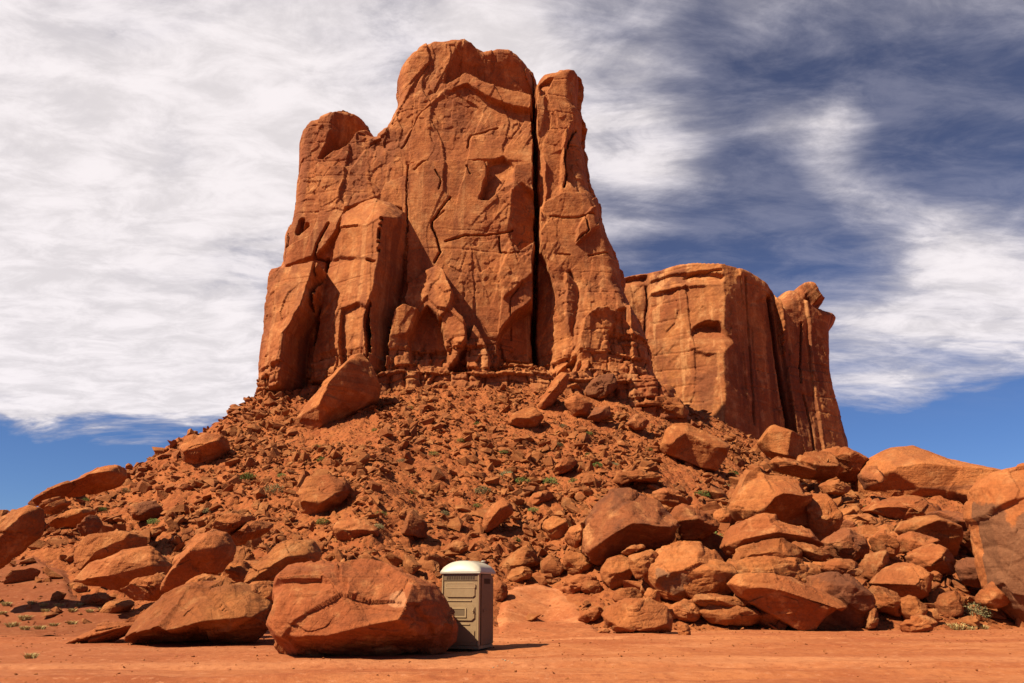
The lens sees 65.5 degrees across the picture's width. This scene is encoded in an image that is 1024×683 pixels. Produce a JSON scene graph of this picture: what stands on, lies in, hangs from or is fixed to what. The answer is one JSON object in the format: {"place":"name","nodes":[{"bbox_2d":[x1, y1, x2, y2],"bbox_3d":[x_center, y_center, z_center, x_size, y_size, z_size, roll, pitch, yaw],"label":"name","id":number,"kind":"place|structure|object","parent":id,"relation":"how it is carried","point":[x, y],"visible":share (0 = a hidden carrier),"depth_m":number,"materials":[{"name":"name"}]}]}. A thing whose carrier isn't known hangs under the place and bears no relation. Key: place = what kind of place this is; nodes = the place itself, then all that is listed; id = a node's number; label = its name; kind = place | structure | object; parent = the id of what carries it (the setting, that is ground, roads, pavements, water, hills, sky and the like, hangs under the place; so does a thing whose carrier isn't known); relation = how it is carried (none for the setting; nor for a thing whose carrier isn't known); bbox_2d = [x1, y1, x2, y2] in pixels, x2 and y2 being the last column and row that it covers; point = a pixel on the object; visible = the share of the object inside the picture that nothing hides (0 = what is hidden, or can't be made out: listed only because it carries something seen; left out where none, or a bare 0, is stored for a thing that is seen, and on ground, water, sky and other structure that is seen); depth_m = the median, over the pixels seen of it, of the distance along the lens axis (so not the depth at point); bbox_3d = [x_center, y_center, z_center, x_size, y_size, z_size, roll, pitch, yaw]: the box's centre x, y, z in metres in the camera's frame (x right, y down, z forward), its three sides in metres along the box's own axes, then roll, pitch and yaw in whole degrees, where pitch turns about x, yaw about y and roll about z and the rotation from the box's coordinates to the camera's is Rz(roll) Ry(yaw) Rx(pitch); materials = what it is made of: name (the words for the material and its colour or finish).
{"place":"outdoors","nodes":[
{"label":"outdoors","id":0,"kind":"place"},
{"bbox_2d":[0,555,128,636],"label":"dirt bank","id":1,"kind":"structure","parent":0,"point":[26,591],"depth_m":37.49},
{"bbox_2d":[0,505,46,568],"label":"boulder","id":2,"kind":"object","parent":1,"relation":"on","point":[22,529],"visible":1,"depth_m":37.24,"materials":[{"name":"stone"}]},
{"bbox_2d":[77,515,102,536],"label":"boulder","id":3,"kind":"object","parent":1,"relation":"on","point":[89,524],"visible":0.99,"depth_m":39.69,"materials":[{"name":"stone"}]},
{"bbox_2d":[74,531,147,569],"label":"boulder","id":4,"kind":"object","parent":1,"relation":"on","point":[92,547],"visible":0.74,"depth_m":35.43,"materials":[{"name":"stone"}]},
{"bbox_2d":[73,546,172,592],"bbox_3d":[-16.407,9.707,33.928,3.728,1.922,2.818,0,-17,0],"label":"boulder","id":5,"kind":"object","parent":1,"relation":"on","point":[123,568],"visible":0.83,"depth_m":32.99,"materials":[{"name":"stone"}]},
{"bbox_2d":[120,572,165,600],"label":"boulder","id":6,"kind":"object","parent":1,"relation":"on","point":[146,588],"visible":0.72,"depth_m":31.04,"materials":[{"name":"stone"}]},
{"bbox_2d":[160,529,235,591],"bbox_3d":[-12.010,8.355,30.471,2.525,2.349,2.281,0,-17,0],"label":"boulder","id":7,"kind":"object","parent":1,"relation":"on","point":[212,551],"visible":0.92,"depth_m":29.88,"materials":[{"name":"stone"}]},
{"bbox_2d":[244,539,321,583],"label":"boulder","id":8,"kind":"object","parent":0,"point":[275,561],"visible":0.65,"depth_m":27.85,"materials":[{"name":"stone"}]},
{"bbox_2d":[0,366,1017,630],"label":"scree slope","id":9,"kind":"structure","parent":0,"point":[350,434],"depth_m":58.90,"materials":[{"name":"orange stone"}]},
{"bbox_2d":[28,481,75,505],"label":"flat rock","id":10,"kind":"object","parent":9,"relation":"on","point":[63,489],"visible":0.84,"depth_m":45.58,"materials":[{"name":"stone"}]},
{"bbox_2d":[49,507,96,527],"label":"flat rock","id":11,"kind":"object","parent":9,"relation":"on","point":[72,518],"visible":0.81,"depth_m":41.28,"materials":[{"name":"stone"}]},
{"bbox_2d":[43,499,70,514],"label":"flat rock","id":12,"kind":"object","parent":11,"relation":"on","point":[58,506],"visible":0.94,"depth_m":41.54,"materials":[{"name":"stone"}]},
{"bbox_2d":[80,592,111,605],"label":"rock","id":13,"kind":"object","parent":9,"relation":"on","point":[98,598],"visible":0.81,"depth_m":38.39,"materials":[{"name":"stone"}]},
{"bbox_2d":[65,465,127,497],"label":"flat rock","id":14,"kind":"object","parent":9,"relation":"on","point":[97,480],"visible":0.93,"depth_m":47.04,"materials":[{"name":"stone"}]},
{"bbox_2d":[99,600,134,613],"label":"rock","id":15,"kind":"object","parent":9,"relation":"on","point":[115,606],"visible":0.84,"depth_m":36.53,"materials":[{"name":"stone"}]},
{"bbox_2d":[129,500,162,520],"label":"boulder","id":16,"kind":"object","parent":9,"relation":"on","point":[145,510],"visible":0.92,"depth_m":55.09,"materials":[{"name":"stone"}]},
{"bbox_2d":[179,433,230,464],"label":"boulder","id":17,"kind":"object","parent":9,"relation":"on","point":[195,449],"visible":0.91,"depth_m":65.70,"materials":[{"name":"stone"}]},
{"bbox_2d":[223,558,249,582],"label":"boulder","id":18,"kind":"object","parent":9,"relation":"on","point":[236,570],"visible":0.73,"depth_m":31.75,"materials":[{"name":"stone"}]},
{"bbox_2d":[231,520,273,546],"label":"boulder","id":19,"kind":"object","parent":9,"relation":"on","point":[247,531],"visible":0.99,"depth_m":37.25,"materials":[{"name":"stone"}]},
{"bbox_2d":[212,512,256,534],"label":"boulder","id":20,"kind":"object","parent":19,"relation":"on","point":[230,523],"visible":0.73,"depth_m":37.06,"materials":[{"name":"stone"}]},
{"bbox_2d":[298,474,350,515],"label":"boulder","id":21,"kind":"object","parent":9,"relation":"on","point":[326,493],"visible":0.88,"depth_m":49.82,"materials":[{"name":"stone"}]},
{"bbox_2d":[294,353,380,430],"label":"boulder","id":22,"kind":"object","parent":9,"relation":"on","point":[350,386],"visible":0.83,"depth_m":76.15,"materials":[{"name":"stone"}]},
{"bbox_2d":[331,518,380,540],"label":"boulder","id":23,"kind":"object","parent":9,"relation":"on","point":[346,530],"visible":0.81,"depth_m":44.21,"materials":[{"name":"stone"}]},
{"bbox_2d":[401,509,427,537],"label":"boulder","id":24,"kind":"object","parent":9,"relation":"on","point":[415,525],"visible":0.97,"depth_m":46.09,"materials":[{"name":"stone"}]},
{"bbox_2d":[256,39,702,429],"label":"sandstone butte","id":25,"kind":"object","parent":9,"relation":"on","point":[447,220],"visible":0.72,"depth_m":95.95,"materials":[{"name":"orange stone"}]},
{"bbox_2d":[482,498,513,532],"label":"boulder","id":26,"kind":"object","parent":9,"relation":"on","point":[499,512],"visible":0.99,"depth_m":49.61,"materials":[{"name":"stone"}]},
{"bbox_2d":[493,581,507,601],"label":"boulder","id":27,"kind":"object","parent":9,"relation":"on","point":[500,591],"visible":0.96,"depth_m":38.55,"materials":[{"name":"stone"}]},
{"bbox_2d":[0,363,1023,630],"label":"scree rubble","id":28,"kind":"object","parent":9,"relation":"on","point":[550,563],"visible":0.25,"depth_m":59.13,"materials":[{"name":"stone"}]},
{"bbox_2d":[819,446,868,482],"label":"boulder","id":29,"kind":"object","parent":28,"relation":"on","point":[851,462],"visible":0.57,"depth_m":69.81,"materials":[{"name":"stone"}]},
{"bbox_2d":[903,543,956,575],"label":"boulder","id":30,"kind":"object","parent":28,"relation":"on","point":[939,558],"visible":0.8,"depth_m":40.06,"materials":[{"name":"stone"}]},
{"bbox_2d":[896,531,939,553],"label":"boulder","id":31,"kind":"object","parent":30,"relation":"on","point":[908,541],"visible":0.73,"depth_m":42.39,"materials":[{"name":"stone"}]},
{"bbox_2d":[499,547,540,570],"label":"flat rock","id":32,"kind":"object","parent":9,"relation":"on","point":[524,557],"visible":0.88,"depth_m":43.74,"materials":[{"name":"stone"}]},
{"bbox_2d":[507,566,532,582],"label":"boulder","id":33,"kind":"object","parent":9,"relation":"on","point":[519,574],"visible":0.99,"depth_m":42.00,"materials":[{"name":"stone"}]},
{"bbox_2d":[508,407,543,427],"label":"boulder","id":34,"kind":"object","parent":9,"relation":"on","point":[530,417],"visible":0.88,"depth_m":73.44,"materials":[{"name":"stone"}]},
{"bbox_2d":[529,490,553,504],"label":"boulder","id":35,"kind":"object","parent":9,"relation":"on","point":[539,497],"visible":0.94,"depth_m":55.19,"materials":[{"name":"stone"}]},
{"bbox_2d":[497,583,597,636],"bbox_3d":[1.392,11.265,36.405,7.080,3.886,15.240,0,-17,0],"label":"dirt fan","id":36,"kind":"object","parent":9,"relation":"on","point":[538,598],"visible":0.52,"depth_m":37.18},
{"bbox_2d":[537,372,569,408],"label":"flat rock","id":37,"kind":"object","parent":9,"relation":"on","point":[557,387],"visible":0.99,"depth_m":79.55,"materials":[{"name":"stone"}]},
{"bbox_2d":[542,516,568,540],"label":"boulder","id":38,"kind":"object","parent":9,"relation":"on","point":[555,527],"visible":0.92,"depth_m":48.58,"materials":[{"name":"stone"}]},
{"bbox_2d":[553,455,577,474],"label":"flat rock","id":39,"kind":"object","parent":9,"relation":"on","point":[567,464],"visible":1,"depth_m":61.27,"materials":[{"name":"stone"}]},
{"bbox_2d":[562,550,594,574],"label":"boulder","id":40,"kind":"object","parent":9,"relation":"on","point":[574,563],"visible":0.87,"depth_m":42.08,"materials":[{"name":"stone"}]},
{"bbox_2d":[564,522,585,548],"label":"boulder","id":41,"kind":"object","parent":40,"relation":"on","point":[573,537],"visible":0.96,"depth_m":42.33,"materials":[{"name":"stone"}]},
{"bbox_2d":[560,574,596,593],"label":"boulder","id":42,"kind":"object","parent":9,"relation":"on","point":[573,584],"visible":0.81,"depth_m":39.74,"materials":[{"name":"stone"}]},
{"bbox_2d":[564,395,592,417],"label":"boulder","id":43,"kind":"object","parent":9,"relation":"on","point":[576,406],"visible":0.96,"depth_m":77.18,"materials":[{"name":"stone"}]},
{"bbox_2d":[578,606,603,622],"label":"boulder","id":44,"kind":"object","parent":9,"relation":"on","point":[593,613],"visible":0.97,"depth_m":35.44,"materials":[{"name":"stone"}]},
{"bbox_2d":[581,580,601,593],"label":"boulder","id":45,"kind":"object","parent":9,"relation":"on","point":[591,586],"visible":0.96,"depth_m":39.00,"materials":[{"name":"stone"}]},
{"bbox_2d":[588,406,610,421],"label":"boulder","id":46,"kind":"object","parent":9,"relation":"on","point":[598,414],"visible":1,"depth_m":75.73,"materials":[{"name":"stone"}]},
{"bbox_2d":[582,373,617,398],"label":"flat rock","id":47,"kind":"object","parent":9,"relation":"on","point":[601,386],"visible":0.97,"depth_m":84.63,"materials":[{"name":"stone"}]},
{"bbox_2d":[600,555,632,589],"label":"boulder","id":48,"kind":"object","parent":9,"relation":"on","point":[615,571],"visible":0.92,"depth_m":39.04,"materials":[{"name":"stone"}]},
{"bbox_2d":[612,587,642,601],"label":"boulder","id":49,"kind":"object","parent":9,"relation":"on","point":[623,593],"visible":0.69,"depth_m":34.54,"materials":[{"name":"stone"}]},
{"bbox_2d":[581,487,679,565],"bbox_3d":[6.183,9.862,42.425,5.003,4.046,5.201,0,-17,0],"label":"boulder","id":50,"kind":"object","parent":9,"relation":"on","point":[618,521],"visible":0.91,"depth_m":41.08,"materials":[{"name":"stone"}]},
{"bbox_2d":[612,470,660,484],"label":"flat rock","id":51,"kind":"object","parent":9,"relation":"on","point":[626,477],"visible":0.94,"depth_m":57.81,"materials":[{"name":"stone"}]},
{"bbox_2d":[625,414,648,430],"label":"boulder","id":52,"kind":"object","parent":9,"relation":"on","point":[636,422],"visible":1,"depth_m":75.50,"materials":[{"name":"stone"}]},
{"bbox_2d":[628,549,658,578],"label":"boulder","id":53,"kind":"object","parent":9,"relation":"on","point":[640,562],"visible":0.99,"depth_m":36.64,"materials":[{"name":"stone"}]},
{"bbox_2d":[635,394,688,418],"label":"boulder","id":54,"kind":"object","parent":9,"relation":"on","point":[676,407],"visible":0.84,"depth_m":84.54,"materials":[{"name":"stone"}]},
{"bbox_2d":[652,487,688,507],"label":"flat rock","id":55,"kind":"object","parent":9,"relation":"on","point":[670,497],"visible":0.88,"depth_m":49.24,"materials":[{"name":"stone"}]},
{"bbox_2d":[643,541,724,602],"bbox_3d":[7.997,10.689,36.914,3.726,2.804,3.369,0,-17,0],"label":"boulder","id":56,"kind":"object","parent":9,"relation":"on","point":[668,576],"visible":0.75,"depth_m":36.08,"materials":[{"name":"orange stone"}]},
{"bbox_2d":[668,599,701,621],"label":"boulder","id":57,"kind":"object","parent":9,"relation":"on","point":[686,610],"visible":0.91,"depth_m":34.23,"materials":[{"name":"stone"}]},
{"bbox_2d":[670,503,719,540],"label":"boulder","id":58,"kind":"object","parent":9,"relation":"on","point":[695,524],"visible":0.88,"depth_m":43.56,"materials":[{"name":"stone"}]},
{"bbox_2d":[660,423,729,471],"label":"boulder","id":59,"kind":"object","parent":9,"relation":"on","point":[691,444],"visible":0.95,"depth_m":67.97,"materials":[{"name":"stone"}]},
{"bbox_2d":[683,558,736,598],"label":"boulder","id":60,"kind":"object","parent":9,"relation":"on","point":[714,575],"visible":0.8,"depth_m":35.23,"materials":[{"name":"stone"}]},
{"bbox_2d":[699,533,722,548],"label":"rock","id":61,"kind":"object","parent":9,"relation":"on","point":[713,541],"visible":0.16,"depth_m":44.75,"materials":[{"name":"stone"}]},
{"bbox_2d":[624,263,847,452],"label":"sandstone mesa","id":62,"kind":"structure","parent":9,"relation":"on","point":[746,352],"depth_m":137.83,"materials":[{"name":"orange stone"}]},
{"bbox_2d":[727,555,822,582],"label":"flat rock","id":63,"kind":"object","parent":9,"relation":"on","point":[799,569],"visible":0.33,"depth_m":35.92,"materials":[{"name":"stone"}]},
{"bbox_2d":[732,538,802,559],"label":"boulder","id":64,"kind":"object","parent":63,"relation":"on","point":[781,547],"visible":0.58,"depth_m":37.90,"materials":[{"name":"stone"}]},
{"bbox_2d":[720,513,823,554],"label":"boulder","id":65,"kind":"object","parent":64,"relation":"on","point":[756,528],"visible":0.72,"depth_m":39.95,"materials":[{"name":"stone"}]},
{"bbox_2d":[792,541,829,561],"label":"flat rock","id":66,"kind":"object","parent":64,"relation":"on","point":[812,552],"visible":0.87,"depth_m":38.24,"materials":[{"name":"stone"}]},
{"bbox_2d":[820,558,864,576],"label":"boulder","id":67,"kind":"object","parent":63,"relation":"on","point":[851,567],"visible":0.91,"depth_m":35.58,"materials":[{"name":"stone"}]},
{"bbox_2d":[757,425,803,459],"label":"boulder","id":68,"kind":"object","parent":9,"relation":"on","point":[773,441],"visible":0.9,"depth_m":72.54,"materials":[{"name":"stone"}]},
{"bbox_2d":[769,456,816,478],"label":"boulder","id":69,"kind":"object","parent":9,"relation":"on","point":[791,467],"visible":1,"depth_m":66.04,"materials":[{"name":"stone"}]},
{"bbox_2d":[796,451,843,480],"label":"boulder","id":70,"kind":"object","parent":9,"relation":"on","point":[826,465],"visible":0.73,"depth_m":67.01,"materials":[{"name":"stone"}]},
{"bbox_2d":[803,493,843,540],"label":"boulder","id":71,"kind":"object","parent":9,"relation":"on","point":[825,516],"visible":0.78,"depth_m":45.05,"materials":[{"name":"stone"}]},
{"bbox_2d":[728,470,812,526],"bbox_3d":[15.063,9.232,46.856,4.422,3.374,5.256,0,-17,0],"label":"boulder","id":72,"kind":"object","parent":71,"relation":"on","point":[786,499],"visible":0.94,"depth_m":45.58,"materials":[{"name":"stone"}]},
{"bbox_2d":[819,479,850,495],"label":"boulder","id":73,"kind":"object","parent":9,"relation":"on","point":[837,487],"visible":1,"depth_m":59.50,"materials":[{"name":"stone"}]},
{"bbox_2d":[820,527,869,560],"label":"boulder","id":74,"kind":"object","parent":9,"relation":"on","point":[845,543],"visible":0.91,"depth_m":41.60,"materials":[{"name":"stone"}]},
{"bbox_2d":[857,466,883,490],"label":"boulder","id":75,"kind":"object","parent":9,"relation":"on","point":[870,478],"visible":1,"depth_m":61.75,"materials":[{"name":"stone"}]},
{"bbox_2d":[868,533,899,557],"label":"boulder","id":76,"kind":"object","parent":9,"relation":"on","point":[883,541],"visible":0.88,"depth_m":41.74,"materials":[{"name":"stone"}]},
{"bbox_2d":[868,585,900,616],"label":"boulder","id":77,"kind":"object","parent":9,"relation":"on","point":[888,601],"visible":0.82,"depth_m":34.65,"materials":[{"name":"stone"}]},
{"bbox_2d":[869,562,933,599],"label":"boulder","id":78,"kind":"object","parent":9,"relation":"on","point":[902,579],"visible":0.93,"depth_m":36.64,"materials":[{"name":"stone"}]},
{"bbox_2d":[859,550,890,579],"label":"boulder","id":79,"kind":"object","parent":78,"relation":"on","point":[872,564],"visible":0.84,"depth_m":38.66,"materials":[{"name":"stone"}]},
{"bbox_2d":[862,494,941,520],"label":"boulder","id":80,"kind":"object","parent":9,"relation":"on","point":[904,507],"visible":0.73,"depth_m":55.09,"materials":[{"name":"stone"}]},
{"bbox_2d":[899,595,927,619],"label":"boulder","id":81,"kind":"object","parent":9,"relation":"on","point":[910,605],"visible":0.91,"depth_m":34.19,"materials":[{"name":"stone"}]},
{"bbox_2d":[850,445,1000,504],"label":"boulder","id":82,"kind":"object","parent":9,"relation":"on","point":[913,470],"visible":0.48,"depth_m":65.07,"materials":[{"name":"orange stone"}]},
{"bbox_2d":[894,515,963,556],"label":"boulder","id":83,"kind":"object","parent":9,"relation":"on","point":[948,534],"visible":0.66,"depth_m":44.62,"materials":[{"name":"stone"}]},
{"bbox_2d":[934,590,963,617],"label":"boulder","id":84,"kind":"object","parent":9,"relation":"on","point":[948,604],"visible":0.98,"depth_m":35.27,"materials":[{"name":"stone"}]},
{"bbox_2d":[925,510,973,556],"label":"boulder","id":85,"kind":"object","parent":9,"relation":"on","point":[957,518],"visible":0.16,"depth_m":46.09,"materials":[{"name":"stone"}]},
{"bbox_2d":[954,557,980,587],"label":"boulder","id":86,"kind":"object","parent":9,"relation":"on","point":[966,572],"visible":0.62,"depth_m":38.64,"materials":[{"name":"stone"}]},
{"bbox_2d":[974,581,1009,608],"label":"boulder","id":87,"kind":"object","parent":9,"relation":"on","point":[991,595],"visible":0.98,"depth_m":35.28,"materials":[{"name":"stone"}]},
{"bbox_2d":[0,619,1023,682],"bbox_3d":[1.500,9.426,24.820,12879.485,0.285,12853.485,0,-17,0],"label":"ground","id":88,"kind":"structure","parent":0,"point":[853,658],"depth_m":19.03,"materials":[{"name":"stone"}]},
{"bbox_2d":[65,609,144,643],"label":"boulder","id":89,"kind":"object","parent":88,"relation":"on","point":[102,632],"visible":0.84,"depth_m":25.39,"materials":[{"name":"stone"}]},
{"bbox_2d":[124,580,272,643],"bbox_3d":[-9.758,8.553,25.175,4.462,1.933,3.845,0,-17,0],"label":"boulder","id":90,"kind":"object","parent":88,"relation":"on","point":[222,612],"visible":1,"depth_m":24.29,"materials":[{"name":"stone"}]},
{"bbox_2d":[249,581,273,602],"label":"boulder","id":91,"kind":"object","parent":90,"relation":"on","point":[263,588],"visible":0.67,"depth_m":25.27,"materials":[{"name":"stone"}]},
{"bbox_2d":[185,573,235,583],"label":"boulder","id":92,"kind":"object","parent":88,"relation":"on","point":[205,577],"visible":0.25,"depth_m":27.81,"materials":[{"name":"stone"}]},
{"bbox_2d":[266,559,457,655],"bbox_3d":[-3.903,7.221,21.114,4.964,2.820,3.962,0,-17,0],"label":"boulder","id":93,"kind":"object","parent":88,"relation":"on","point":[361,607],"visible":0.91,"depth_m":19.99,"materials":[{"name":"orange stone"}]},
{"bbox_2d":[440,561,495,651],"bbox_3d":[-1.271,7.575,22.899,1.240,2.465,1.245,-6,-18,19],"label":"portable toilet","id":94,"kind":"object","parent":88,"relation":"on","point":[467,589],"visible":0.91,"depth_m":22.47,"materials":[{"name":"beige plastic"}]},
{"bbox_2d":[444,581,477,645],"bbox_3d":[-1.457,7.612,22.335,1.030,1.700,0.125,-6,-18,19],"label":"door","id":95,"kind":"structure","parent":94,"relation":"in","point":[462,596],"depth_m":22.32,"materials":[{"name":"beige plastic"}]},
{"bbox_2d":[601,597,672,633],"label":"boulder","id":96,"kind":"object","parent":88,"relation":"on","point":[638,615],"visible":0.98,"depth_m":30.25,"materials":[{"name":"stone"}]},
{"bbox_2d":[699,605,762,625],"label":"boulder","id":97,"kind":"object","parent":88,"relation":"on","point":[737,615],"visible":0.91,"depth_m":33.61,"materials":[{"name":"stone"}]},
{"bbox_2d":[692,593,749,606],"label":"flat rock","id":98,"kind":"object","parent":97,"relation":"on","point":[706,600],"visible":0.93,"depth_m":33.87,"materials":[{"name":"stone"}]},
{"bbox_2d":[727,572,847,629],"bbox_3d":[11.608,10.957,33.587,4.870,2.343,2.635,0,-17,0],"label":"boulder","id":99,"kind":"object","parent":88,"relation":"on","point":[793,603],"visible":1,"depth_m":32.91,"materials":[{"name":"stone"}]},
{"bbox_2d":[806,571,875,629],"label":"boulder","id":100,"kind":"object","parent":88,"relation":"on","point":[855,596],"visible":0.57,"depth_m":33.70,"materials":[{"name":"stone"}]},
{"bbox_2d":[863,605,878,628],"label":"boulder","id":101,"kind":"object","parent":88,"relation":"on","point":[871,618],"visible":0.93,"depth_m":33.32,"materials":[{"name":"stone"}]},
{"bbox_2d":[899,613,937,632],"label":"rock","id":102,"kind":"object","parent":88,"relation":"on","point":[918,622],"visible":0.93,"depth_m":31.41,"materials":[{"name":"stone"}]},
{"bbox_2d":[962,463,1023,621],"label":"boulder","id":103,"kind":"object","parent":88,"relation":"on","point":[993,511],"visible":0.95,"depth_m":35.58,"materials":[{"name":"orange stone"}]},
{"bbox_2d":[0,0,1023,510],"label":"sky","id":104,"kind":"structure","parent":0,"point":[870,153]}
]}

